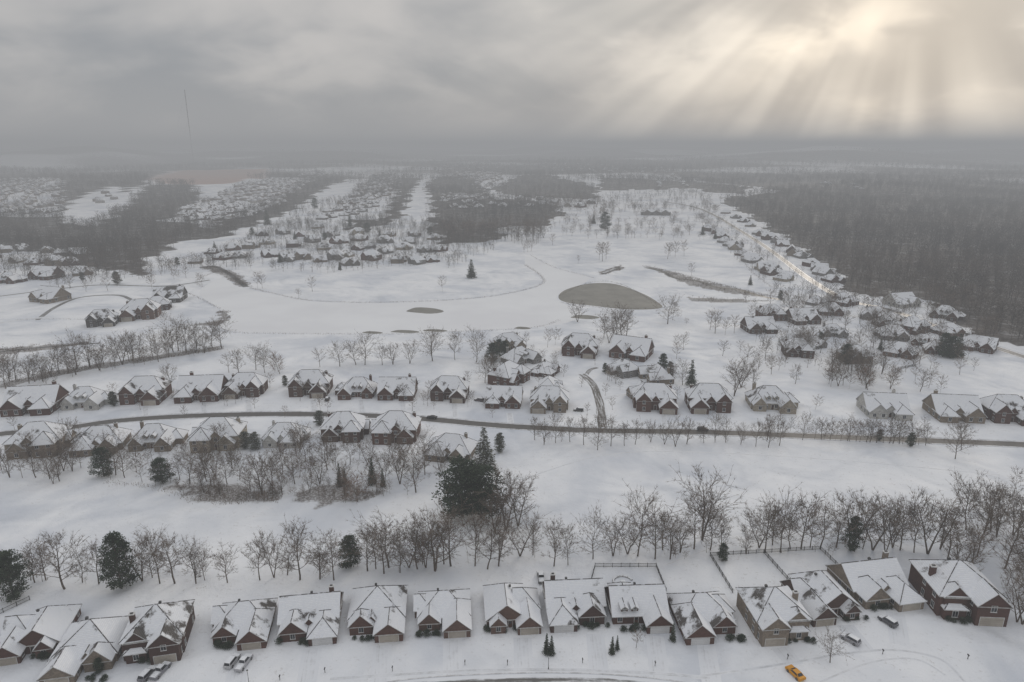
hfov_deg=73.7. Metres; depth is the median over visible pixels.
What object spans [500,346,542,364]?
house
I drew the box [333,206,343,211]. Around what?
house
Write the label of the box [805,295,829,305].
house
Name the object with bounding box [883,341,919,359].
brick house
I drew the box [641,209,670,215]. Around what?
house
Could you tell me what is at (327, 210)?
house
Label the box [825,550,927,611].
brick house
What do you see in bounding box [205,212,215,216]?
house
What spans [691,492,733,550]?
bare tree
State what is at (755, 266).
house
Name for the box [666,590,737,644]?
brick house
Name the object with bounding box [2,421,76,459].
brick house
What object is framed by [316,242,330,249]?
house
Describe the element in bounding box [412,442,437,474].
bare tree
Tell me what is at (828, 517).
bare tree
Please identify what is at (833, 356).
bare tree
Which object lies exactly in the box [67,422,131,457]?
brick house
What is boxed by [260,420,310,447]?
house
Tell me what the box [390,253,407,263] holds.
house
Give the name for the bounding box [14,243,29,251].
house
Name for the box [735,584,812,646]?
brick house
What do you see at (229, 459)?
bare tree
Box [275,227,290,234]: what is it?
house
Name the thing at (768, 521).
bare tree
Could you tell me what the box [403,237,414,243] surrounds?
house
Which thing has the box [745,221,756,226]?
house
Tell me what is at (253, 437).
evergreen tree
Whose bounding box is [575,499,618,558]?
bare tree
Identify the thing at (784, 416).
driveway
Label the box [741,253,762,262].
house
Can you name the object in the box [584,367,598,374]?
driveway
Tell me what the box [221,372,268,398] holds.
brick house
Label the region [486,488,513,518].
bare tree
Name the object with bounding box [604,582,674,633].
brick house
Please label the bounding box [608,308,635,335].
bare tree
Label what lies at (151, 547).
bare tree
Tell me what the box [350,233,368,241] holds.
house
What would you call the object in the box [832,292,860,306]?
brick house
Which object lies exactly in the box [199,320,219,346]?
bare tree
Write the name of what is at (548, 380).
brick house
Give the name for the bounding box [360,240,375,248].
house
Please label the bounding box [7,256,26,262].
house
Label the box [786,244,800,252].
house
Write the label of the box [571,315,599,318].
pond
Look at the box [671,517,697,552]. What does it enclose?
bare tree
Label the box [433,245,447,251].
house
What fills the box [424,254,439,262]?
house
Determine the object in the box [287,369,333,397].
brick house
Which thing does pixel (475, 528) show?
bare tree
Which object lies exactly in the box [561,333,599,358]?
brick house
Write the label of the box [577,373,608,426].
road
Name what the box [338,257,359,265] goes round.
house
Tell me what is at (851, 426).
bare tree
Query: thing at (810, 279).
road
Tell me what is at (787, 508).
bare tree
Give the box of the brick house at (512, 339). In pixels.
[493,332,526,349]
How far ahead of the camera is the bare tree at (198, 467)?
243.54 m
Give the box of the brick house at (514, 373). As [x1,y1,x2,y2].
[487,360,530,384]
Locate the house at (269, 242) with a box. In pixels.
[260,238,274,244]
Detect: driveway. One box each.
[142,406,149,415]
[200,402,207,411]
[225,651,251,681]
[245,400,252,410]
[297,648,321,681]
[310,400,317,410]
[358,400,365,411]
[370,644,391,681]
[399,401,406,411]
[443,640,461,674]
[451,403,458,416]
[506,413,513,422]
[513,638,532,667]
[553,413,560,424]
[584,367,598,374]
[586,634,608,673]
[604,393,626,399]
[646,635,668,678]
[660,414,667,427]
[697,645,721,681]
[716,413,724,428]
[772,646,803,665]
[780,413,787,428]
[837,625,872,650]
[885,610,910,647]
[968,423,975,429]
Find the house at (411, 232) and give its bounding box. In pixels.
[408,230,420,236]
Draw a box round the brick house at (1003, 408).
[979,394,1023,425]
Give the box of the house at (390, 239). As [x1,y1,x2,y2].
[376,235,393,243]
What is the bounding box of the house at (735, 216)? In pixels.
[730,213,741,218]
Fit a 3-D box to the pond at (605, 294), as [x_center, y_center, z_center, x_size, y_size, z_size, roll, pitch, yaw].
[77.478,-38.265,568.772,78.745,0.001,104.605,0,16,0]
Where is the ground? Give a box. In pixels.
[0,145,1023,681]
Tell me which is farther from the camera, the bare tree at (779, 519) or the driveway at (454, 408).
the driveway at (454, 408)
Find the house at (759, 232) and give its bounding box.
[756,230,768,236]
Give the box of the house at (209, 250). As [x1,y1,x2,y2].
[204,248,221,253]
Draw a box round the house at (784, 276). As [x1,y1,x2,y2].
[773,272,794,281]
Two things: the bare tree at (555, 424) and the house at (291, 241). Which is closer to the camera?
the bare tree at (555, 424)
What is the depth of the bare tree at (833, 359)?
368.77 m
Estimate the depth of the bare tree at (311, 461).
255.66 m
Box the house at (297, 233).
[295,231,304,236]
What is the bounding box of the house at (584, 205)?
[575,202,586,207]
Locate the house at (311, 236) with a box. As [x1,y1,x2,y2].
[303,234,320,242]
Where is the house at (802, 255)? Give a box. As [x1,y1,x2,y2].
[793,251,813,258]
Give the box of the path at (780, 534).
[664,501,988,564]
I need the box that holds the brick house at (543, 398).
[529,385,568,413]
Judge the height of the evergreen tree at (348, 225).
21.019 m
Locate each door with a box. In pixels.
[0,656,17,665]
[44,678,68,681]
[104,323,112,326]
[121,317,131,321]
[143,400,155,405]
[153,653,176,664]
[224,395,234,398]
[241,641,260,650]
[312,393,322,397]
[312,638,332,645]
[379,635,398,642]
[448,630,465,637]
[452,399,461,402]
[508,620,512,626]
[520,627,538,634]
[532,409,542,413]
[554,625,573,632]
[583,354,592,358]
[650,626,669,633]
[662,409,674,414]
[691,637,709,644]
[694,409,706,413]
[765,638,785,646]
[815,618,834,626]
[902,603,920,611]
[978,617,1004,626]
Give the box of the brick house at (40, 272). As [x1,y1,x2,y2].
[27,265,64,279]
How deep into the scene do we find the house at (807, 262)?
702.79 m
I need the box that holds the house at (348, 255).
[343,250,354,257]
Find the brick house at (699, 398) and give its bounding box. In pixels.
[684,383,732,413]
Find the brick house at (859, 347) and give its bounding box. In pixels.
[837,344,873,363]
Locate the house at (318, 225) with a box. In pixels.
[311,223,324,228]
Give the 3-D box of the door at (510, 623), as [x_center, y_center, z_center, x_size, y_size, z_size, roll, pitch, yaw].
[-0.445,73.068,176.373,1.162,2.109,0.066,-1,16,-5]
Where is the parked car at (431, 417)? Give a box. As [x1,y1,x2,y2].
[426,415,436,418]
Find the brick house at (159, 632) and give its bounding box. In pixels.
[118,599,194,664]
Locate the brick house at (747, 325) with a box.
[740,314,778,333]
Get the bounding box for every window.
[133,654,138,660]
[160,644,166,651]
[951,611,958,617]
[990,606,997,612]
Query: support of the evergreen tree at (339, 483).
on the ground
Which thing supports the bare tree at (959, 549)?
on the ground
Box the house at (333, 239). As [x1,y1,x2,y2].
[329,235,348,243]
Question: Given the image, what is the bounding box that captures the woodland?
[0,143,1023,368]
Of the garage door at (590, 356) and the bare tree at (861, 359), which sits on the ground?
the bare tree at (861, 359)
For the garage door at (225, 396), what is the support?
in the brick house at (250, 383)
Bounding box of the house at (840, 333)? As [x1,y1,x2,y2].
[818,322,849,338]
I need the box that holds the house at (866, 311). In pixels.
[860,305,891,320]
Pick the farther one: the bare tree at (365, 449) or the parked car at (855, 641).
the bare tree at (365, 449)
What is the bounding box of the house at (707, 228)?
[701,224,716,231]
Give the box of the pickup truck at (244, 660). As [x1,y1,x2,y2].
[234,653,252,671]
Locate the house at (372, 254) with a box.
[360,249,381,260]
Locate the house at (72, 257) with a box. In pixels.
[61,256,78,265]
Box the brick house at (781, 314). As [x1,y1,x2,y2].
[755,304,785,320]
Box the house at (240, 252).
[232,251,245,258]
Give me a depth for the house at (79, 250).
767.98 m
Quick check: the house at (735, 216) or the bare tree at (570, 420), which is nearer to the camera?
the bare tree at (570, 420)
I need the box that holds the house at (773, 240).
[770,237,782,242]
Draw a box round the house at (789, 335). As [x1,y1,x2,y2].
[778,334,795,345]
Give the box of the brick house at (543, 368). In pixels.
[530,359,559,376]
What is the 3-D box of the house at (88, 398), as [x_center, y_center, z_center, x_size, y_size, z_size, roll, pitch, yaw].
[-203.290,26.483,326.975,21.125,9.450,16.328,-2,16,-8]
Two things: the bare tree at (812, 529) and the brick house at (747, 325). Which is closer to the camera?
the bare tree at (812, 529)
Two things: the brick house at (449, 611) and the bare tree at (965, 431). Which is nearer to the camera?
the brick house at (449, 611)
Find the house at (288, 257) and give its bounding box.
[280,253,295,261]
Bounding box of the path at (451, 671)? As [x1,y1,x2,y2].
[330,668,709,680]
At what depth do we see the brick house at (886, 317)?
469.87 m
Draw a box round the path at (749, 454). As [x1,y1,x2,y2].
[520,451,998,479]
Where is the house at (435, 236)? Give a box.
[427,233,441,239]
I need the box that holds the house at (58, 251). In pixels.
[54,248,66,254]
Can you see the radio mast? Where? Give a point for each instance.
(189, 127)
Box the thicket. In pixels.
[1,194,1023,646]
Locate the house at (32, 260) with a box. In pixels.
[23,258,44,265]
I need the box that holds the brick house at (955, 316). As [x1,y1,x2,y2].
[929,303,965,321]
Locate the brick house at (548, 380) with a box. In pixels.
[537,375,562,387]
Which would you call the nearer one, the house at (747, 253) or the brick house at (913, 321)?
the brick house at (913, 321)
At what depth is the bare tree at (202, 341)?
408.01 m
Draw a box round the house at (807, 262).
[801,258,820,266]
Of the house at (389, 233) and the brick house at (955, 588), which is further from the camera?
the house at (389, 233)
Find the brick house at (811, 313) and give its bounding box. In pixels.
[785,306,820,324]
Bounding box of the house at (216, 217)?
[212,215,224,220]
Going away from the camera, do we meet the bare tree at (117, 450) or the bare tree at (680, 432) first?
the bare tree at (117, 450)
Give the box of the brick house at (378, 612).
[347,583,407,642]
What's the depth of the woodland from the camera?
1106.03 m
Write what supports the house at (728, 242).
on the ground
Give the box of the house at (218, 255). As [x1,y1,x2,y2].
[213,252,231,259]
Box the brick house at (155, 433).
[127,421,188,451]
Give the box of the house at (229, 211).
[226,209,234,213]
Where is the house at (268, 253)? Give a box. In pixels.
[260,248,278,257]
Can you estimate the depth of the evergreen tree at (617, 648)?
168.16 m
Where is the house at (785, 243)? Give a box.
[775,240,789,246]
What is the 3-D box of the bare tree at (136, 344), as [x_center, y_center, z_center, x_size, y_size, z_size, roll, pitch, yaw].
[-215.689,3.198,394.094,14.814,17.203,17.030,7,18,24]
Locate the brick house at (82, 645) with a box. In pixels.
[36,616,128,681]
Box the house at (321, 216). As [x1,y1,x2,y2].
[316,215,328,219]
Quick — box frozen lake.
[199,256,589,333]
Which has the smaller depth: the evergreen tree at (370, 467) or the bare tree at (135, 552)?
the bare tree at (135, 552)
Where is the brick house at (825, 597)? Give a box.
[780,570,861,626]
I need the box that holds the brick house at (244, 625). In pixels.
[210,598,277,650]
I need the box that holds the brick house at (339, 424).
[319,411,370,442]
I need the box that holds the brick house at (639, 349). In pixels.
[608,334,654,361]
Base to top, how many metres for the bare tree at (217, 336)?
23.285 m
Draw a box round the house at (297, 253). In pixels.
[291,248,311,259]
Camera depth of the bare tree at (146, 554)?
195.23 m
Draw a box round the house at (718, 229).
[711,228,723,233]
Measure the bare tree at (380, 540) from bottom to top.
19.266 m
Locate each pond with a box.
[364,331,381,333]
[391,330,418,332]
[407,307,443,313]
[423,329,446,331]
[558,283,661,309]
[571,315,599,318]
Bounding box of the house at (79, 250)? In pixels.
[67,247,88,255]
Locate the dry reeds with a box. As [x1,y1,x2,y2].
[2,255,777,504]
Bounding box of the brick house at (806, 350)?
[781,337,815,358]
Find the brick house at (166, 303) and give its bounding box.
[149,296,171,310]
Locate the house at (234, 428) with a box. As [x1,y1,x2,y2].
[187,416,247,452]
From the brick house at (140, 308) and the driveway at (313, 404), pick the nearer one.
the driveway at (313, 404)
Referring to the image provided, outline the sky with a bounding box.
[0,0,1023,146]
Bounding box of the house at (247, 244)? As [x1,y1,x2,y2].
[241,239,260,248]
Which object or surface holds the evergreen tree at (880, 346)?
on the ground
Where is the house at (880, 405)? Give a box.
[856,389,914,420]
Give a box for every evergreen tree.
[0,548,33,603]
[88,447,113,476]
[93,657,104,673]
[94,531,141,589]
[107,391,118,405]
[111,271,121,283]
[148,457,175,483]
[238,431,250,448]
[246,431,262,449]
[263,210,271,224]
[277,253,282,262]
[281,375,287,385]
[311,198,318,207]
[313,410,324,425]
[335,463,342,486]
[337,534,361,568]
[347,214,352,226]
[363,223,371,232]
[367,457,375,484]
[380,468,385,487]
[431,454,487,518]
[453,463,506,519]
[466,259,476,277]
[472,427,496,467]
[484,342,500,359]
[494,432,504,452]
[495,338,501,352]
[499,340,510,355]
[541,634,549,654]
[548,636,555,655]
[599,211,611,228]
[608,637,616,654]
[615,635,619,651]
[658,352,667,369]
[666,361,673,374]
[669,623,676,642]
[685,360,696,385]
[717,542,729,561]
[777,290,783,299]
[838,343,852,363]
[841,516,865,551]
[877,340,882,350]
[905,432,916,446]
[935,332,952,356]
[944,336,960,357]
[956,334,966,357]
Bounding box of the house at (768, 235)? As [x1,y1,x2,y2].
[761,232,776,239]
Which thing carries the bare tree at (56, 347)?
on the ground
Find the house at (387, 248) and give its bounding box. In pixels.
[377,246,393,253]
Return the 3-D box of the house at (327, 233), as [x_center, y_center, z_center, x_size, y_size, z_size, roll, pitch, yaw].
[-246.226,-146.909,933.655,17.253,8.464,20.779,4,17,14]
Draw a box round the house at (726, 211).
[720,209,730,213]
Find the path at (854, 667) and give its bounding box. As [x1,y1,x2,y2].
[819,657,945,681]
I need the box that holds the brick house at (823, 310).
[814,301,844,315]
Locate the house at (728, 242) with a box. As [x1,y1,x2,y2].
[722,240,743,246]
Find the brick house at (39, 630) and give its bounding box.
[0,604,81,665]
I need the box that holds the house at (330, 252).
[325,249,344,260]
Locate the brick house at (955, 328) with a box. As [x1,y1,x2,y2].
[930,322,965,336]
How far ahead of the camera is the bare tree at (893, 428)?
283.85 m
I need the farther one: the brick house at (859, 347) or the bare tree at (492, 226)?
the bare tree at (492, 226)
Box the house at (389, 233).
[382,230,395,236]
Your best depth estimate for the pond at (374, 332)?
455.08 m
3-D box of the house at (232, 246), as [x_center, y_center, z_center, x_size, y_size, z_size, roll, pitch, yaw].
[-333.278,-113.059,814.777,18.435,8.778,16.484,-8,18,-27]
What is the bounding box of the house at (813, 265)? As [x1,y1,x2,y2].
[810,262,828,270]
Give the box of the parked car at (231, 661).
[223,653,240,668]
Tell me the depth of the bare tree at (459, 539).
198.27 m
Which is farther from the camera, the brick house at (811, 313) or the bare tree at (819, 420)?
the brick house at (811, 313)
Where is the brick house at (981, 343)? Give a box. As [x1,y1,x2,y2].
[962,332,998,353]
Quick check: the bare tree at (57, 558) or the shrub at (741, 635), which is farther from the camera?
the bare tree at (57, 558)
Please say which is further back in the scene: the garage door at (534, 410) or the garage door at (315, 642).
the garage door at (534, 410)
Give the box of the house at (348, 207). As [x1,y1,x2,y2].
[344,206,355,209]
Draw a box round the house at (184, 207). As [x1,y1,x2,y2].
[178,206,188,210]
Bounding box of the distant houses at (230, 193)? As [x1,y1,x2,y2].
[0,160,864,211]
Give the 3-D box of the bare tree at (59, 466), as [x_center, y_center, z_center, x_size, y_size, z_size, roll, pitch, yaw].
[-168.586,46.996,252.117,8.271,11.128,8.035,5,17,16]
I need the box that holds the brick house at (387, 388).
[376,373,417,400]
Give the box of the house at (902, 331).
[873,324,910,341]
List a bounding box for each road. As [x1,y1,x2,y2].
[0,280,209,296]
[0,316,49,323]
[0,411,1023,446]
[34,294,132,319]
[396,673,673,681]
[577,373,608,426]
[669,202,1023,358]
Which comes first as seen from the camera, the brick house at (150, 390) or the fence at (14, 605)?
the fence at (14, 605)
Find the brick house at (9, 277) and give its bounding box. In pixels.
[0,271,27,283]
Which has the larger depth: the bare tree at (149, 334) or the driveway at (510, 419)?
the bare tree at (149, 334)
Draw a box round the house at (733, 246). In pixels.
[728,242,741,249]
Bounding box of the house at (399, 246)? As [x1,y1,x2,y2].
[396,242,412,249]
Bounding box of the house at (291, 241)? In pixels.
[286,238,301,247]
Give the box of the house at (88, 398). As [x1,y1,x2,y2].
[60,384,117,410]
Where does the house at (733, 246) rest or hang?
on the ground
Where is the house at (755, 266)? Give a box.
[754,260,770,269]
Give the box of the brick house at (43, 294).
[28,285,71,303]
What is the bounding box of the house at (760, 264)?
[756,262,776,271]
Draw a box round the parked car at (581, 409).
[573,407,583,411]
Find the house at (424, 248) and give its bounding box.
[417,244,432,252]
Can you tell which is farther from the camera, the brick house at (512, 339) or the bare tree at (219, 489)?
the brick house at (512, 339)
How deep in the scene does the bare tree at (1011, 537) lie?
199.29 m
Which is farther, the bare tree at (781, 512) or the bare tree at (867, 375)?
the bare tree at (867, 375)
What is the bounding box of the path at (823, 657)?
[700,649,966,681]
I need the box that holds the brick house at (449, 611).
[413,588,471,638]
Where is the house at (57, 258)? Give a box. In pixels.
[43,255,63,265]
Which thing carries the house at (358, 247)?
on the ground
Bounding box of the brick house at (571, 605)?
[541,572,606,632]
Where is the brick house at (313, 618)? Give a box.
[277,584,343,645]
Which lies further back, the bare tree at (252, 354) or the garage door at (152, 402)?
the bare tree at (252, 354)
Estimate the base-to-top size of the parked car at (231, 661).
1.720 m
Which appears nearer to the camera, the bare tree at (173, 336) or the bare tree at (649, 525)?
the bare tree at (649, 525)
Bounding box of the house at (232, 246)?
[224,242,240,250]
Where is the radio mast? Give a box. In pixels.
[184,90,193,164]
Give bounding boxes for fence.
[0,596,29,612]
[595,563,655,566]
[656,563,666,589]
[710,552,732,592]
[711,549,763,555]
[764,545,820,552]
[764,551,789,578]
[820,546,837,563]
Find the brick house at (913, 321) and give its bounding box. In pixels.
[894,315,931,334]
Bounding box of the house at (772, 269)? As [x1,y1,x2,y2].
[760,265,784,275]
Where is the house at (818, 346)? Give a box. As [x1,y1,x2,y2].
[807,334,827,348]
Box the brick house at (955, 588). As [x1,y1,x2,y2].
[908,556,1013,626]
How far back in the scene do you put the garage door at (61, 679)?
157.13 m
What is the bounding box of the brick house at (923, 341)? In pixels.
[910,332,936,345]
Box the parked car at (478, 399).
[474,397,482,401]
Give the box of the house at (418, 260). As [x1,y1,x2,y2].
[407,255,425,264]
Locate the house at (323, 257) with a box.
[312,255,326,262]
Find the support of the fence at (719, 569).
on the ground
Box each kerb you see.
[0,411,1023,447]
[386,672,682,681]
[764,248,1021,358]
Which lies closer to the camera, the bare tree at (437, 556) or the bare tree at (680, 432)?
the bare tree at (437, 556)
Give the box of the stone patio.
[612,575,632,581]
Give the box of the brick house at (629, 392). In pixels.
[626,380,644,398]
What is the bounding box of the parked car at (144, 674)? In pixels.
[137,665,156,681]
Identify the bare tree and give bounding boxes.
[0,344,31,379]
[0,349,17,384]
[0,354,16,380]
[0,447,17,477]
[13,444,49,477]
[14,356,34,383]
[14,426,38,457]
[14,540,46,582]
[19,537,60,579]
[23,358,41,381]
[25,348,47,381]
[26,446,60,478]
[27,527,90,589]
[36,459,61,483]
[38,353,59,376]
[43,427,80,457]
[43,452,64,480]
[44,436,79,470]
[46,342,68,373]
[50,438,91,470]
[51,342,74,373]
[54,415,85,447]
[56,328,94,368]
[61,350,80,374]
[64,541,101,582]
[73,334,98,367]
[79,534,109,583]
[86,345,108,369]
[92,340,113,364]
[92,427,127,454]
[100,336,124,364]
[102,443,130,474]
[103,330,134,364]
[111,443,136,477]
[111,527,161,581]
[115,329,142,360]
[116,334,136,361]
[120,430,146,457]
[127,334,146,360]
[130,526,169,577]
[132,325,169,358]
[133,523,179,583]
[135,531,193,583]
[146,333,168,361]
[151,312,194,350]
[156,328,175,356]
[157,364,176,379]
[162,326,175,351]
[167,455,182,478]
[169,452,201,483]
[170,318,193,352]
[175,534,212,583]
[177,448,219,479]
[186,323,208,350]
[186,462,213,492]
[188,541,217,579]
[189,437,207,458]
[193,332,211,352]
[193,455,218,485]
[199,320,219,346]
[202,312,233,347]
[202,447,223,473]
[207,420,232,449]
[207,538,238,582]
[209,474,224,494]
[215,450,235,483]
[223,446,235,467]
[224,450,249,477]
[227,348,245,371]
[235,342,267,367]
[236,465,257,491]
[240,532,274,579]
[242,448,274,494]
[242,529,288,577]
[253,340,271,372]
[253,449,284,487]
[263,349,285,373]
[268,469,288,494]
[269,444,291,474]
[269,538,301,574]
[271,441,307,483]
[272,513,318,579]
[283,421,318,451]
[285,425,303,454]
[290,430,314,460]
[295,530,347,578]
[297,466,318,491]
[299,432,337,469]
[300,452,330,483]
[303,527,354,579]
[304,453,316,475]
[317,433,338,457]
[324,442,345,469]
[327,337,351,366]
[333,463,355,494]
[337,470,368,502]
[339,434,359,464]
[344,338,362,364]
[344,507,410,567]
[347,522,385,570]
[352,330,380,363]
[354,437,377,464]
[355,520,402,573]
[357,525,390,568]
[372,451,396,480]
[376,345,387,364]
[376,438,414,483]
[377,518,425,572]
[381,524,438,567]
[383,420,424,463]
[386,341,401,363]
[387,437,433,492]
[387,512,441,568]
[399,341,418,362]
[404,482,489,566]
[406,506,462,571]
[406,522,441,567]
[407,533,429,563]
[410,327,447,360]
[411,425,440,454]
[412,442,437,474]
[423,508,467,563]
[424,443,449,469]
[447,329,464,358]
[451,507,494,565]
[463,325,489,361]
[468,509,513,568]
[471,464,532,528]
[475,355,493,378]
[476,353,498,372]
[477,490,515,528]
[480,511,517,566]
[484,222,499,240]
[486,355,506,366]
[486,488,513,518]
[488,505,552,556]
[489,218,504,235]
[489,468,538,525]
[501,215,512,234]
[514,221,522,238]
[519,214,532,239]
[520,513,552,554]
[521,220,534,237]
[527,416,541,439]
[528,219,540,240]
[533,217,551,237]
[536,418,549,443]
[540,518,571,565]
[546,410,567,442]
[555,517,585,560]
[562,417,577,440]
[567,299,586,321]
[575,413,592,444]
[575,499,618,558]
[586,423,608,449]
[589,411,608,440]
[593,305,628,342]
[594,511,628,555]
[596,316,608,333]
[599,413,622,440]
[601,302,635,334]
[602,508,657,553]
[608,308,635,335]
[611,479,688,555]
[617,420,633,445]
[618,309,638,334]
[628,419,646,444]
[634,502,678,559]
[644,420,656,441]
[646,514,674,549]
[655,293,682,323]
[658,422,673,443]
[658,509,693,558]
[663,414,690,446]
[668,461,748,539]
[670,358,693,384]
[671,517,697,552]
[673,491,715,548]
[677,417,696,443]
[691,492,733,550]
[696,421,710,442]
[702,410,728,437]
[707,308,726,331]
[708,507,737,545]
[715,415,733,442]
[719,359,754,395]
[727,355,761,387]
[735,421,750,444]
[735,502,788,547]
[738,524,757,553]
[740,494,793,552]
[749,365,761,385]
[749,482,815,552]
[750,418,768,446]
[753,491,804,544]
[758,413,775,439]
[761,420,777,447]
[762,302,780,321]
[772,501,811,548]
[773,419,791,445]
[778,338,797,356]
[782,293,803,307]
[785,487,831,549]
[789,364,802,383]
[791,412,819,439]
[792,332,816,347]
[793,297,806,307]
[795,329,820,345]
[799,506,835,547]
[800,326,815,341]
[804,494,846,545]
[808,418,828,438]
[814,619,854,662]
[818,292,836,308]
[818,331,830,352]
[820,294,842,317]
[820,415,843,438]
[821,352,842,367]
[821,486,901,545]
[824,347,842,371]
[825,361,843,380]
[829,338,843,353]
[829,362,850,385]
[829,505,853,547]
[834,339,855,355]
[839,309,855,327]
[840,412,860,440]
[841,419,865,440]
[843,484,910,549]
[844,347,870,366]
[844,348,858,369]
[845,346,860,370]
[846,345,855,367]
[848,356,871,379]
[849,358,880,380]
[853,366,875,389]
[853,492,898,548]
[855,419,887,441]
[856,350,877,372]
[857,417,895,441]
[859,367,874,388]
[861,307,882,327]
[862,346,880,369]
[865,307,890,326]
[865,419,893,442]
[866,322,886,346]
[868,496,924,549]
[872,491,922,547]
[873,349,901,373]
[874,319,896,339]
[880,364,906,388]
[880,417,905,442]
[882,416,915,443]
[882,493,928,550]
[884,363,901,386]
[886,416,911,442]
[896,304,916,318]
[898,491,952,552]
[899,417,921,441]
[906,486,966,553]
[912,369,935,391]
[920,282,943,306]
[921,423,937,444]
[922,493,976,548]
[922,516,1002,570]
[924,300,945,323]
[926,512,970,555]
[937,411,978,458]
[940,292,961,306]
[948,297,961,313]
[949,467,993,526]
[951,418,976,449]
[952,520,995,567]
[959,323,988,338]
[963,475,1015,532]
[967,498,1013,554]
[972,478,1023,536]
[974,480,1021,529]
[978,505,1023,568]
[994,531,1023,586]
[995,488,1023,535]
[997,485,1023,536]
[999,563,1023,624]
[1001,565,1023,621]
[1002,508,1023,541]
[1007,542,1023,587]
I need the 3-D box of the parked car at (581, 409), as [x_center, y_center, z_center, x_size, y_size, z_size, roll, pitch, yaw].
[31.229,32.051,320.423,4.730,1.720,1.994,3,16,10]
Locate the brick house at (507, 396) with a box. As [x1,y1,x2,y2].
[484,381,522,408]
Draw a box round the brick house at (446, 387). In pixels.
[429,375,469,402]
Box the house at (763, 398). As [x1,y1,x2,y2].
[744,382,799,413]
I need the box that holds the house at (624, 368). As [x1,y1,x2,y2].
[605,358,637,378]
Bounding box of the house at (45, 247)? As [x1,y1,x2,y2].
[40,246,54,252]
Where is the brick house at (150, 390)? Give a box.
[117,375,172,405]
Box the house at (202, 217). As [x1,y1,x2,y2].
[198,216,210,219]
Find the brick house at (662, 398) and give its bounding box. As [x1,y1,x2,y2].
[631,382,678,414]
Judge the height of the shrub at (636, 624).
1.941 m
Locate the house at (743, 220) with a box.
[737,218,749,222]
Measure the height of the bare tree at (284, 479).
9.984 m
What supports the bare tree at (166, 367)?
on the ground
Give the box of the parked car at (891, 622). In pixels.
[877,614,898,627]
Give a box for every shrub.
[39,652,49,660]
[99,674,107,680]
[214,640,222,649]
[225,640,233,648]
[274,636,282,643]
[364,634,372,640]
[422,628,430,637]
[483,624,489,632]
[587,621,595,630]
[619,625,627,632]
[632,622,640,629]
[725,634,732,641]
[736,633,745,641]
[809,637,816,644]
[842,616,850,621]
[870,604,878,610]
[958,617,967,624]
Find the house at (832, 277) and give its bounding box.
[820,274,846,282]
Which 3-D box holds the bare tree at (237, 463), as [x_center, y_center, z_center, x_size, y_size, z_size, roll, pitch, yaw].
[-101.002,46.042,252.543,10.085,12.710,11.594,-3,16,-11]
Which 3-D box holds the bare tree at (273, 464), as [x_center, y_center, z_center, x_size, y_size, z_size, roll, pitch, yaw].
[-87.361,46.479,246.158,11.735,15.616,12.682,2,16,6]
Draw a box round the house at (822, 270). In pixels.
[812,266,835,275]
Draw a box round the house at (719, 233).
[717,231,729,237]
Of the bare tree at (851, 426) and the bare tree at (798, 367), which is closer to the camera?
the bare tree at (851, 426)
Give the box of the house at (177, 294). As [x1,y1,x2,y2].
[152,284,187,302]
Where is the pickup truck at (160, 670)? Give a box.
[149,661,171,679]
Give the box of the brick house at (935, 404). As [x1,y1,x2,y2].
[922,389,987,423]
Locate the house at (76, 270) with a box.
[72,266,92,276]
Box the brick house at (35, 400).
[0,380,69,416]
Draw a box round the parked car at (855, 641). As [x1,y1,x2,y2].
[839,632,861,646]
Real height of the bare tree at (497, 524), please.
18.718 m
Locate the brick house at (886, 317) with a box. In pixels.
[871,315,897,326]
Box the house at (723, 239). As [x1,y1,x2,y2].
[717,236,732,242]
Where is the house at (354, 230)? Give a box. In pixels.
[351,227,364,234]
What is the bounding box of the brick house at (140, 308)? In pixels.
[118,298,161,321]
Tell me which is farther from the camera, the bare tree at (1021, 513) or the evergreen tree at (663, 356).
the evergreen tree at (663, 356)
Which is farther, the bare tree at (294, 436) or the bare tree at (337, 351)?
the bare tree at (337, 351)
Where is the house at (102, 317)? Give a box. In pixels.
[84,309,118,327]
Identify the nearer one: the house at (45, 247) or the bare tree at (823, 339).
the bare tree at (823, 339)
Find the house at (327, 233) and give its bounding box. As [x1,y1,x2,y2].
[325,230,338,236]
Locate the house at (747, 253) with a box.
[741,251,759,257]
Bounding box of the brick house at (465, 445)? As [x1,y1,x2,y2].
[423,432,478,463]
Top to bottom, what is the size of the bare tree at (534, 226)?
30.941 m
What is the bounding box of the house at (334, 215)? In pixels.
[327,213,337,217]
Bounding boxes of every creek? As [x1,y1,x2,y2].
[0,343,97,351]
[200,266,248,286]
[645,267,779,299]
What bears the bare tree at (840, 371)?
on the ground
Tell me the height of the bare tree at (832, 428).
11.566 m
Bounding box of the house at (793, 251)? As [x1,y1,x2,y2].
[787,247,806,255]
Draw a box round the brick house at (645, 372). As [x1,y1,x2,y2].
[638,363,674,383]
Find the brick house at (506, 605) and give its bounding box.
[483,583,542,634]
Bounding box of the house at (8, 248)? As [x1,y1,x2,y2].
[0,244,12,252]
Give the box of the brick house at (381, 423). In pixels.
[370,410,421,444]
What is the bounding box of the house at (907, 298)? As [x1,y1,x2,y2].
[882,291,921,308]
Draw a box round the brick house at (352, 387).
[334,374,377,399]
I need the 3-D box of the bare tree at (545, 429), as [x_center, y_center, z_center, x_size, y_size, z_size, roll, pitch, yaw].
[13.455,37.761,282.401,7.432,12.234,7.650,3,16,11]
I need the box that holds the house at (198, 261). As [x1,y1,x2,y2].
[187,256,203,263]
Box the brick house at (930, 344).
[922,338,949,356]
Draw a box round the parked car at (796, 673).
[785,664,805,681]
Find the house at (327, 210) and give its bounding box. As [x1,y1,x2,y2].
[322,208,332,212]
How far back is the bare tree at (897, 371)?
346.97 m
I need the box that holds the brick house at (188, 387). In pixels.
[172,371,228,403]
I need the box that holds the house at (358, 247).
[350,244,364,250]

